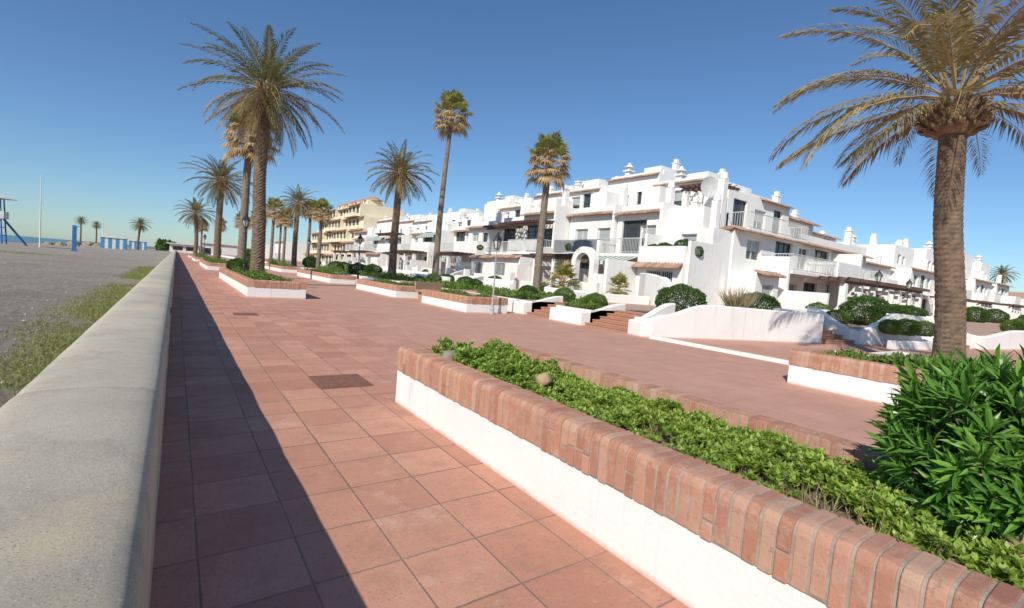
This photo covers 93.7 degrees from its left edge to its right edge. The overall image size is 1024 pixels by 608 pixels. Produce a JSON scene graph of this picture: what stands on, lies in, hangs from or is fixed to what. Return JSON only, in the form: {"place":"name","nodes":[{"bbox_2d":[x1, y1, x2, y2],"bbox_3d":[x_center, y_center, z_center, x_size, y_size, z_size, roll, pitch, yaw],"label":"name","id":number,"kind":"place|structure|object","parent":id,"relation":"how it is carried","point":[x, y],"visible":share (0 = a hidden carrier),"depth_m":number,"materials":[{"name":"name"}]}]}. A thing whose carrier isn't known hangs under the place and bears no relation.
{"place":"outdoors","nodes":[
{"label":"outdoors","id":0,"kind":"place"},
{"bbox_2d":[0,235,150,246],"bbox_3d":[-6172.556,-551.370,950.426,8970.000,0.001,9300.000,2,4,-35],"label":"sea","id":1,"kind":"structure","parent":0,"point":[24,238],"depth_m":399.94,"materials":[{"name":"teal liquid"}]},
{"bbox_2d":[0,242,171,407],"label":"beach","id":2,"kind":"structure","parent":0,"point":[117,260],"depth_m":16.01,"materials":[{"name":"sand"}]},
{"bbox_2d":[0,194,27,245],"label":"lifeguard tower","id":3,"kind":"structure","parent":2,"relation":"on","point":[4,215],"depth_m":68.22,"materials":[{"name":"blue paint"}]},
{"bbox_2d":[0,259,137,383],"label":"beach pebbles","id":4,"kind":"object","parent":2,"relation":"on","point":[42,307],"visible":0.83,"depth_m":10.61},
{"bbox_2d":[0,250,154,402],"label":"beach grass","id":5,"kind":"structure","parent":2,"relation":"on","point":[142,272],"depth_m":6.97,"materials":[{"name":"plant"}]},
{"bbox_2d":[100,235,126,249],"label":"beach kiosk","id":6,"kind":"object","parent":2,"relation":"on","point":[113,242],"visible":0.88,"depth_m":119.95,"materials":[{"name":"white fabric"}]},
{"bbox_2d":[128,239,146,249],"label":"beach kiosk","id":7,"kind":"object","parent":2,"relation":"on","point":[133,244],"visible":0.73,"depth_m":160.32,"materials":[{"name":"white fabric"}]},
{"bbox_2d":[129,216,150,249],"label":"palm tree","id":8,"kind":"object","parent":2,"relation":"on","point":[140,223],"visible":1,"depth_m":141.19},
{"bbox_2d":[0,241,224,269],"bbox_3d":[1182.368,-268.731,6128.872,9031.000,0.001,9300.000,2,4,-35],"label":"ground","id":9,"kind":"structure","parent":0,"point":[81,244],"depth_m":116.34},
{"bbox_2d":[0,250,175,607],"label":"sea wall","id":10,"kind":"structure","parent":9,"relation":"on","point":[81,422],"depth_m":1.58,"materials":[{"name":"concrete"}]},
{"bbox_2d":[154,238,250,254],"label":"distant trees","id":11,"kind":"object","parent":9,"relation":"on","point":[161,245],"visible":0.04,"depth_m":184.54,"materials":[{"name":"green plant"}]},
{"bbox_2d":[173,197,215,254],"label":"palm tree","id":12,"kind":"object","parent":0,"point":[195,208],"visible":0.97,"depth_m":82.56,"materials":[{"name":"plant"}]},
{"bbox_2d":[321,213,409,266],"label":"white house","id":13,"kind":"structure","parent":0,"point":[384,224],"depth_m":76.01,"materials":[{"name":"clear paint"}]},
{"bbox_2d":[336,213,431,264],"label":"white house","id":14,"kind":"structure","parent":0,"point":[406,223],"depth_m":71.12,"materials":[{"name":"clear paint"}]},
{"bbox_2d":[348,214,437,269],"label":"white house","id":15,"kind":"structure","parent":0,"point":[404,237],"depth_m":63.69,"materials":[{"name":"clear paint"}]},
{"bbox_2d":[370,208,481,269],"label":"white house","id":16,"kind":"structure","parent":0,"point":[450,216],"depth_m":60.44,"materials":[{"name":"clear paint"}]},
{"bbox_2d":[377,213,483,270],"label":"white house","id":17,"kind":"structure","parent":0,"point":[425,247],"depth_m":52.58,"materials":[{"name":"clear paint"}]},
{"bbox_2d":[405,192,529,275],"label":"white house","id":18,"kind":"structure","parent":0,"point":[461,233],"depth_m":51.26,"materials":[{"name":"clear paint"}]},
{"bbox_2d":[446,185,574,276],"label":"white house","id":19,"kind":"structure","parent":0,"point":[480,263],"depth_m":42.37,"materials":[{"name":"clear paint"}]},
{"bbox_2d":[0,0,1023,291],"label":"sky","id":20,"kind":"structure","parent":0,"point":[91,104],"materials":[{"name":"blue"}]},
{"bbox_2d":[463,176,618,288],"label":"white house","id":21,"kind":"structure","parent":0,"point":[520,264],"depth_m":36.75,"materials":[{"name":"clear paint"}]},
{"bbox_2d":[150,252,996,607],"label":"promenade","id":22,"kind":"structure","parent":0,"point":[286,480],"depth_m":3.35,"materials":[{"name":"tile"}]},
{"bbox_2d":[166,242,237,255],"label":"beach restaurant","id":23,"kind":"structure","parent":22,"relation":"on","point":[209,248],"depth_m":183.80,"materials":[{"name":"white paint"}]},
{"bbox_2d":[199,259,226,270],"bbox_3d":[-25.783,-3.424,41.672,1.828,0.582,14.086,2,4,-35],"label":"brick planter","id":24,"kind":"object","parent":22,"relation":"on","point":[206,265],"visible":0.57,"depth_m":35.85,"materials":[{"name":"brick"}]},
{"bbox_2d":[179,154,252,258],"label":"palm tree","id":25,"kind":"object","parent":24,"relation":"on","point":[219,185],"visible":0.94,"depth_m":43.64,"materials":[{"name":"green plant"}]},
{"bbox_2d":[220,98,283,261],"bbox_3d":[-15.949,-6.998,28.936,3.459,10.541,3.506,6,4,25],"label":"palm tree","id":26,"kind":"object","parent":22,"relation":"on","point":[248,153],"visible":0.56,"depth_m":28.81,"materials":[{"name":"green plant"}]},
{"bbox_2d":[219,267,306,298],"bbox_3d":[-11.543,-1.080,21.406,1.828,0.603,12.727,2,4,-35],"label":"brick planter","id":27,"kind":"object","parent":22,"relation":"on","point":[246,286],"visible":0.67,"depth_m":16.40,"materials":[{"name":"brick"}]},
{"bbox_2d":[230,266,293,281],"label":"planter plants","id":28,"kind":"object","parent":27,"relation":"in","point":[261,275],"visible":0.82,"depth_m":17.90,"materials":[{"name":"green plant"}]},
{"bbox_2d":[177,21,347,272],"bbox_3d":[-11.841,-7.213,23.026,7.158,11.728,7.016,2,4,-35],"label":"palm tree","id":29,"kind":"object","parent":27,"relation":"on","point":[267,94],"visible":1,"depth_m":22.66,"materials":[{"name":"green plant"}]},
{"bbox_2d":[266,196,284,260],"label":"palm tree","id":30,"kind":"object","parent":22,"relation":"on","point":[274,215],"visible":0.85,"depth_m":58.98,"materials":[{"name":"green plant"}]},
{"bbox_2d":[265,263,299,272],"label":"brick planter","id":31,"kind":"object","parent":22,"relation":"on","point":[285,269],"visible":0.69,"depth_m":44.48,"materials":[{"name":"paint"}]},
{"bbox_2d":[297,269,355,284],"bbox_3d":[-13.543,-2.010,34.463,1.628,0.583,10.087,2,4,-35],"label":"brick planter","id":32,"kind":"object","parent":22,"relation":"on","point":[333,278],"visible":0.77,"depth_m":30.78,"materials":[{"name":"paint"}]},
{"bbox_2d":[304,264,348,274],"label":"planter plants","id":33,"kind":"object","parent":32,"relation":"on","point":[325,269],"visible":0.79,"depth_m":32.88,"materials":[{"name":"green plant"}]},
{"bbox_2d":[308,374,373,389],"bbox_3d":[-2.017,0.906,5.639,0.590,0.025,0.630,2,4,-35],"label":"manhole cover","id":34,"kind":"object","parent":22,"relation":"on","point":[337,381],"visible":1,"depth_m":5.59,"materials":[{"name":"metal"}]},
{"bbox_2d":[356,279,417,298],"bbox_3d":[-6.110,-0.789,24.015,1.628,0.583,5.727,2,4,-35],"label":"brick planter","id":35,"kind":"object","parent":22,"relation":"on","point":[390,290],"visible":0.63,"depth_m":22.08,"materials":[{"name":"paint"}]},
{"bbox_2d":[414,282,441,300],"bbox_3d":[-3.570,-0.549,21.251,0.490,0.800,1.500,7,4,40],"label":"stone bench","id":36,"kind":"object","parent":22,"relation":"on","point":[419,287],"visible":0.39,"depth_m":21.16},
{"bbox_2d":[421,289,507,313],"bbox_3d":[-1.911,-0.119,18.448,1.728,0.583,3.728,2,4,-35],"label":"brick planter","id":37,"kind":"object","parent":22,"relation":"on","point":[466,304],"visible":0.82,"depth_m":17.20,"materials":[{"name":"brick"}]},
{"bbox_2d":[438,288,495,296],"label":"planter plants","id":38,"kind":"object","parent":37,"relation":"on","point":[459,292],"visible":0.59,"depth_m":18.23,"materials":[{"name":"green plant"}]},
{"bbox_2d":[489,231,501,313],"bbox_3d":[-0.590,-1.079,16.625,0.360,2.880,0.312,2,4,-35],"label":"street lamp","id":39,"kind":"object","parent":22,"relation":"on","point":[497,240],"visible":1,"depth_m":16.58,"materials":[{"name":"metal"}]},
{"bbox_2d":[527,302,564,318],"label":"garden steps","id":40,"kind":"structure","parent":22,"relation":"on","point":[543,312],"depth_m":17.63,"materials":[{"name":"brick"}]},
{"bbox_2d":[585,310,644,333],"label":"garden steps","id":41,"kind":"structure","parent":22,"relation":"on","point":[617,320],"depth_m":15.00,"materials":[{"name":"brick"}]},
{"bbox_2d":[395,344,1023,607],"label":"brick planter","id":42,"kind":"object","parent":22,"relation":"on","point":[688,531],"visible":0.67,"depth_m":2.28,"materials":[{"name":"brick"}]},
{"bbox_2d":[431,336,1023,590],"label":"ground cover","id":43,"kind":"object","parent":42,"relation":"in","point":[508,362],"visible":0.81,"depth_m":2.64,"materials":[{"name":"green plant"}]},
{"bbox_2d":[535,372,553,386],"bbox_3d":[0.272,0.617,3.939,0.150,0.117,0.127,2,4,-35],"label":"stone","id":44,"kind":"object","parent":43,"relation":"on","point":[544,379],"visible":0.83,"depth_m":3.89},
{"bbox_2d":[594,407,943,553],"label":"dry weeds","id":45,"kind":"object","parent":42,"relation":"in","point":[834,506],"visible":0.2,"depth_m":2.27,"materials":[{"name":"brown plant"}]},
{"bbox_2d":[862,342,1023,542],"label":"glossy bush","id":46,"kind":"object","parent":42,"relation":"in","point":[970,412],"visible":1,"depth_m":2.00,"materials":[{"name":"green plant"}]},
{"bbox_2d":[1003,531,1023,564],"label":"stone","id":47,"kind":"object","parent":42,"relation":"in","point":[1011,541],"visible":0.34,"depth_m":1.79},
{"bbox_2d":[787,347,928,404],"bbox_3d":[7.010,1.351,5.828,1.678,0.583,6.277,2,4,-35],"label":"brick planter","id":48,"kind":"object","parent":22,"relation":"on","point":[818,369],"visible":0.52,"depth_m":7.26,"materials":[{"name":"paint"}]},
{"bbox_2d":[822,347,1015,369],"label":"planter plants","id":49,"kind":"object","parent":48,"relation":"on","point":[899,360],"visible":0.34,"depth_m":7.20,"materials":[{"name":"green plant"}]},
{"bbox_2d":[508,159,686,287],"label":"white house","id":50,"kind":"structure","parent":0,"point":[594,224],"depth_m":34.69,"materials":[{"name":"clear paint"}]},
{"bbox_2d":[211,254,1012,347],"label":"terrace ground","id":51,"kind":"structure","parent":0,"point":[980,329],"depth_m":19.78,"materials":[{"name":"white paint"}]},
{"bbox_2d":[276,208,294,261],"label":"palm tree","id":52,"kind":"object","parent":51,"relation":"on","point":[286,221],"visible":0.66,"depth_m":65.35,"materials":[{"name":"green plant"}]},
{"bbox_2d":[274,241,311,260],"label":"white house","id":53,"kind":"structure","parent":51,"relation":"on","point":[301,248],"depth_m":150.26,"materials":[{"name":"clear paint"}]},
{"bbox_2d":[276,184,318,265],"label":"palm tree","id":54,"kind":"object","parent":51,"relation":"on","point":[297,208],"visible":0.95,"depth_m":52.21,"materials":[{"name":"plant"}]},
{"bbox_2d":[301,199,318,256],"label":"palm tree","id":55,"kind":"object","parent":51,"relation":"on","point":[310,218],"visible":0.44,"depth_m":57.73,"materials":[{"name":"green plant"}]},
{"bbox_2d":[310,198,333,268],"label":"palm tree","id":56,"kind":"object","parent":51,"relation":"on","point":[319,205],"visible":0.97,"depth_m":47.11,"materials":[{"name":"green plant"}]},
{"bbox_2d":[301,196,403,264],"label":"apartment building","id":57,"kind":"structure","parent":51,"relation":"on","point":[363,214],"depth_m":118.95,"materials":[{"name":"beige paint"}]},
{"bbox_2d":[431,89,477,273],"bbox_3d":[-4.720,-8.598,35.633,3.406,14.129,3.492,2,4,-35],"label":"palm tree","id":58,"kind":"object","parent":51,"relation":"on","point":[454,100],"visible":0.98,"depth_m":35.23,"materials":[{"name":"green plant"}]},
{"bbox_2d":[416,198,533,274],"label":"white house","id":59,"kind":"structure","parent":51,"relation":"on","point":[479,234],"depth_m":45.27,"materials":[{"name":"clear paint"}]},
{"bbox_2d":[450,270,515,289],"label":"garden wall","id":60,"kind":"structure","parent":51,"relation":"on","point":[457,275],"depth_m":31.46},
{"bbox_2d":[468,276,512,289],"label":"garden wall","id":61,"kind":"structure","parent":51,"relation":"on","point":[501,285],"depth_m":26.66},
{"bbox_2d":[337,271,649,312],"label":"lawn","id":62,"kind":"structure","parent":51,"relation":"on","point":[494,294],"depth_m":21.16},
{"bbox_2d":[334,266,426,280],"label":"garden bed plants","id":63,"kind":"object","parent":62,"relation":"on","point":[401,276],"visible":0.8,"depth_m":34.17,"materials":[{"name":"green plant"}]},
{"bbox_2d":[365,139,439,276],"bbox_3d":[-7.801,-6.384,33.526,5.199,9.480,5.666,2,4,-35],"label":"palm tree","id":64,"kind":"object","parent":62,"relation":"on","point":[400,171],"visible":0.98,"depth_m":33.11,"materials":[{"name":"green plant"}]},
{"bbox_2d":[413,278,494,290],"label":"garden bed plants","id":65,"kind":"object","parent":62,"relation":"on","point":[455,284],"visible":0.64,"depth_m":25.04,"materials":[{"name":"green plant"}]},
{"bbox_2d":[474,284,579,299],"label":"garden bed plants","id":66,"kind":"object","parent":62,"relation":"on","point":[502,291],"visible":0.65,"depth_m":21.13,"materials":[{"name":"green plant"}]},
{"bbox_2d":[654,283,707,311],"bbox_3d":[5.420,-0.098,15.422,1.733,1.174,1.702,7,4,33],"label":"shrub","id":67,"kind":"object","parent":62,"relation":"on","point":[664,295],"visible":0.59,"depth_m":15.02,"materials":[{"name":"green plant"}]},
{"bbox_2d":[523,130,573,291],"bbox_3d":[1.904,-5.079,26.783,2.908,9.234,2.954,2,4,-35],"label":"palm tree","id":68,"kind":"object","parent":51,"relation":"on","point":[555,145],"visible":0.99,"depth_m":26.52,"materials":[{"name":"green plant"}]},
{"bbox_2d":[545,260,582,288],"bbox_3d":[2.878,-1.332,26.571,2.431,2.313,2.289,2,4,-35],"label":"fan palm","id":69,"kind":"object","parent":51,"relation":"on","point":[564,269],"visible":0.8,"depth_m":26.35,"materials":[{"name":"green plant"}]},
{"bbox_2d":[553,287,575,301],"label":"shrub","id":70,"kind":"object","parent":51,"relation":"on","point":[566,290],"visible":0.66,"depth_m":19.61,"materials":[{"name":"green plant"}]},
{"bbox_2d":[561,246,603,292],"bbox_3d":[4.365,-2.004,29.363,0.400,3.005,3.700,2,4,-35],"label":"garden gateway","id":71,"kind":"object","parent":51,"relation":"on","point":[594,276],"visible":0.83,"depth_m":28.64,"materials":[{"name":"white paint"}]},
{"bbox_2d":[564,295,603,309],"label":"garden bed plants","id":72,"kind":"object","parent":51,"relation":"on","point":[578,303],"visible":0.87,"depth_m":16.01,"materials":[{"name":"green plant"}]},
{"bbox_2d":[575,291,649,304],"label":"garden wall","id":73,"kind":"structure","parent":51,"relation":"on","point":[626,299],"depth_m":22.89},
{"bbox_2d":[605,272,631,294],"bbox_3d":[5.470,-0.928,24.587,1.510,1.607,1.434,2,4,-35],"label":"fan palm","id":74,"kind":"object","parent":51,"relation":"on","point":[620,277],"visible":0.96,"depth_m":24.44,"materials":[{"name":"green plant"}]},
{"bbox_2d":[638,273,688,307],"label":"garden wall","id":75,"kind":"structure","parent":51,"relation":"on","point":[650,285],"depth_m":23.55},
{"bbox_2d":[718,283,763,308],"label":"ornamental grass","id":76,"kind":"object","parent":51,"relation":"on","point":[736,300],"depth_m":16.46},
{"bbox_2d":[744,292,781,309],"bbox_3d":[9.256,0.076,18.127,1.612,1.112,1.642,5,3,-1],"label":"shrub","id":77,"kind":"object","parent":51,"relation":"on","point":[771,302],"visible":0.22,"depth_m":17.59,"materials":[{"name":"green plant"}]},
{"bbox_2d":[696,172,929,313],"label":"white house","id":78,"kind":"structure","parent":51,"relation":"on","point":[781,255],"depth_m":29.00,"materials":[{"name":"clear paint"}]},
{"bbox_2d":[731,199,744,226],"bbox_3d":[13.548,-5.408,28.932,1.500,1.700,0.060,2,4,-35],"label":"window","id":79,"kind":"structure","parent":78,"relation":"in","point":[738,206],"depth_m":29.02,"materials":[{"name":"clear glass"}]},
{"bbox_2d":[746,239,759,260],"bbox_3d":[13.938,-3.160,27.995,1.600,1.200,0.060,2,4,-35],"label":"window","id":80,"kind":"structure","parent":78,"relation":"in","point":[752,250],"depth_m":28.08,"materials":[{"name":"grey glass"}]},
{"bbox_2d":[775,241,789,256],"bbox_3d":[16.749,-2.952,29.986,2.100,1.800,0.060,2,4,-35],"label":"window","id":81,"kind":"structure","parent":78,"relation":"in","point":[781,247],"depth_m":30.04,"materials":[{"name":"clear glass"}]},
{"bbox_2d":[826,309,851,323],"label":"shrub","id":82,"kind":"object","parent":51,"relation":"on","point":[845,318],"visible":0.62,"depth_m":19.62,"materials":[{"name":"green plant"}]},
{"bbox_2d":[838,295,895,325],"bbox_3d":[15.023,0.285,20.349,2.015,1.391,2.052,6,4,26],"label":"shrub","id":83,"kind":"object","parent":51,"relation":"on","point":[861,318],"visible":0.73,"depth_m":19.95,"materials":[{"name":"green plant"}]},
{"bbox_2d":[820,230,924,304],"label":"white house","id":84,"kind":"structure","parent":51,"relation":"on","point":[876,264],"depth_m":46.93,"materials":[{"name":"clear paint"}]},
{"bbox_2d":[868,303,914,321],"bbox_3d":[16.579,0.500,20.931,1.754,1.112,1.745,8,5,41],"label":"shrub","id":85,"kind":"object","parent":51,"relation":"on","point":[904,310],"visible":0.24,"depth_m":20.44,"materials":[{"name":"green plant"}]},
{"bbox_2d":[895,305,929,316],"bbox_3d":[17.735,0.559,21.504,1.745,1.112,1.754,4,3,-12],"label":"shrub","id":86,"kind":"object","parent":51,"relation":"on","point":[922,312],"visible":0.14,"depth_m":21.06,"materials":[{"name":"green plant"}]},
{"bbox_2d":[858,234,971,316],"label":"white house","id":87,"kind":"structure","parent":51,"relation":"on","point":[898,256],"depth_m":50.05,"materials":[{"name":"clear paint"}]},
{"bbox_2d":[903,238,997,317],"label":"white house","id":88,"kind":"structure","parent":51,"relation":"on","point":[926,253],"depth_m":54.24,"materials":[{"name":"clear paint"}]},
{"bbox_2d":[967,306,991,322],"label":"shrub","id":89,"kind":"object","parent":51,"relation":"on","point":[982,318],"visible":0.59,"depth_m":44.77,"materials":[{"name":"green plant"}]},
{"bbox_2d":[964,253,1023,320],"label":"white house","id":90,"kind":"structure","parent":51,"relation":"on","point":[981,285],"depth_m":58.38,"materials":[{"name":"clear paint"}]},
{"bbox_2d":[980,308,1009,323],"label":"shrub","id":91,"kind":"object","parent":51,"relation":"on","point":[997,318],"visible":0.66,"depth_m":49.44,"materials":[{"name":"green plant"}]},
{"bbox_2d":[970,255,1023,314],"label":"white house","id":92,"kind":"structure","parent":51,"relation":"on","point":[998,287],"depth_m":62.61,"materials":[{"name":"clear paint"}]},
{"bbox_2d":[989,265,1018,283],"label":"palm tree","id":93,"kind":"object","parent":51,"relation":"on","point":[1001,271],"visible":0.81,"depth_m":83.49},
{"bbox_2d":[999,318,1023,331],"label":"shrub","id":94,"kind":"object","parent":51,"relation":"on","point":[1015,323],"visible":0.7,"depth_m":22.90,"materials":[{"name":"green plant"}]},
{"bbox_2d":[551,166,771,291],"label":"white house","id":95,"kind":"structure","parent":0,"point":[649,213],"depth_m":30.92,"materials":[{"name":"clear paint"}]},
{"bbox_2d":[621,220,647,252],"bbox_3d":[7.935,-4.269,30.985,0.060,2.250,2.000,2,4,-35],"label":"window","id":96,"kind":"structure","parent":95,"relation":"in","point":[632,229],"depth_m":31.16,"materials":[{"name":"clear glass"}]},
{"bbox_2d":[602,183,739,304],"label":"white house","id":97,"kind":"structure","parent":0,"point":[706,272],"depth_m":26.10,"materials":[{"name":"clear paint"}]},
{"bbox_2d":[701,176,717,205],"bbox_3d":[11.430,-6.322,27.827,0.849,2.111,0.904,7,4,32],"label":"satellite dish","id":98,"kind":"object","parent":97,"relation":"attached to","point":[709,185],"visible":0.97,"depth_m":27.89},
{"bbox_2d":[530,315,1023,367],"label":"courtyard paving","id":99,"kind":"structure","parent":0,"point":[780,350],"depth_m":14.10,"materials":[{"name":"ceramic"}]},
{"bbox_2d":[507,296,562,314],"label":"garden wall","id":100,"kind":"structure","parent":99,"relation":"on","point":[518,307],"depth_m":18.13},
{"bbox_2d":[549,303,625,325],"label":"garden wall","id":101,"kind":"structure","parent":99,"relation":"on","point":[569,316],"depth_m":15.73,"materials":[{"name":"paint"}]},
{"bbox_2d":[649,335,788,364],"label":"kerb","id":102,"kind":"structure","parent":99,"relation":"on","point":[760,357],"depth_m":11.26,"materials":[{"name":"white paint"}]},
{"bbox_2d":[627,303,823,343],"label":"garden wall","id":103,"kind":"structure","parent":99,"relation":"on","point":[711,322],"depth_m":14.33,"materials":[{"name":"paint"}]},
{"bbox_2d":[821,325,854,343],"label":"garden steps","id":104,"kind":"structure","parent":99,"relation":"on","point":[828,337],"depth_m":16.17,"materials":[{"name":"brick"}]},
{"bbox_2d":[807,306,925,345],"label":"garden wall","id":105,"kind":"structure","parent":99,"relation":"on","point":[871,334],"depth_m":16.72,"materials":[{"name":"paint"}]},
{"bbox_2d":[878,319,905,334],"bbox_3d":[12.868,0.772,16.263,0.797,0.563,0.803,5,4,14],"label":"shrub","id":106,"kind":"object","parent":105,"relation":"on","point":[900,328],"visible":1,"depth_m":16.10,"materials":[{"name":"green plant"}]},
{"bbox_2d":[894,318,922,335],"bbox_3d":[13.639,0.789,16.561,0.886,0.626,0.892,6,4,19],"label":"shrub","id":107,"kind":"object","parent":105,"relation":"on","point":[914,327],"visible":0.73,"depth_m":16.31,"materials":[{"name":"green plant"}]},
{"bbox_2d":[910,320,933,336],"bbox_3d":[14.435,0.852,16.816,0.842,0.594,0.847,3,4,-25],"label":"shrub","id":108,"kind":"object","parent":105,"relation":"on","point":[929,332],"visible":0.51,"depth_m":16.59,"materials":[{"name":"green plant"}]},
{"bbox_2d":[886,339,932,349],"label":"garden wall","id":109,"kind":"structure","parent":99,"relation":"on","point":[925,344],"depth_m":15.94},
{"bbox_2d":[871,351,1010,369],"bbox_3d":[9.082,1.367,10.313,2.000,0.330,2.000,2,4,-35],"label":"palm surround","id":110,"kind":"object","parent":99,"relation":"on","point":[890,353],"visible":0.06,"depth_m":11.15,"materials":[{"name":"paint"}]},
{"bbox_2d":[767,0,1023,360],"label":"palm tree","id":111,"kind":"object","parent":110,"relation":"in","point":[948,123],"visible":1,"depth_m":9.85,"materials":[{"name":"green plant"}]},
{"bbox_2d":[926,316,1023,349],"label":"garden wall","id":112,"kind":"structure","parent":99,"relation":"on","point":[1010,340],"depth_m":19.31,"materials":[{"name":"paint"}]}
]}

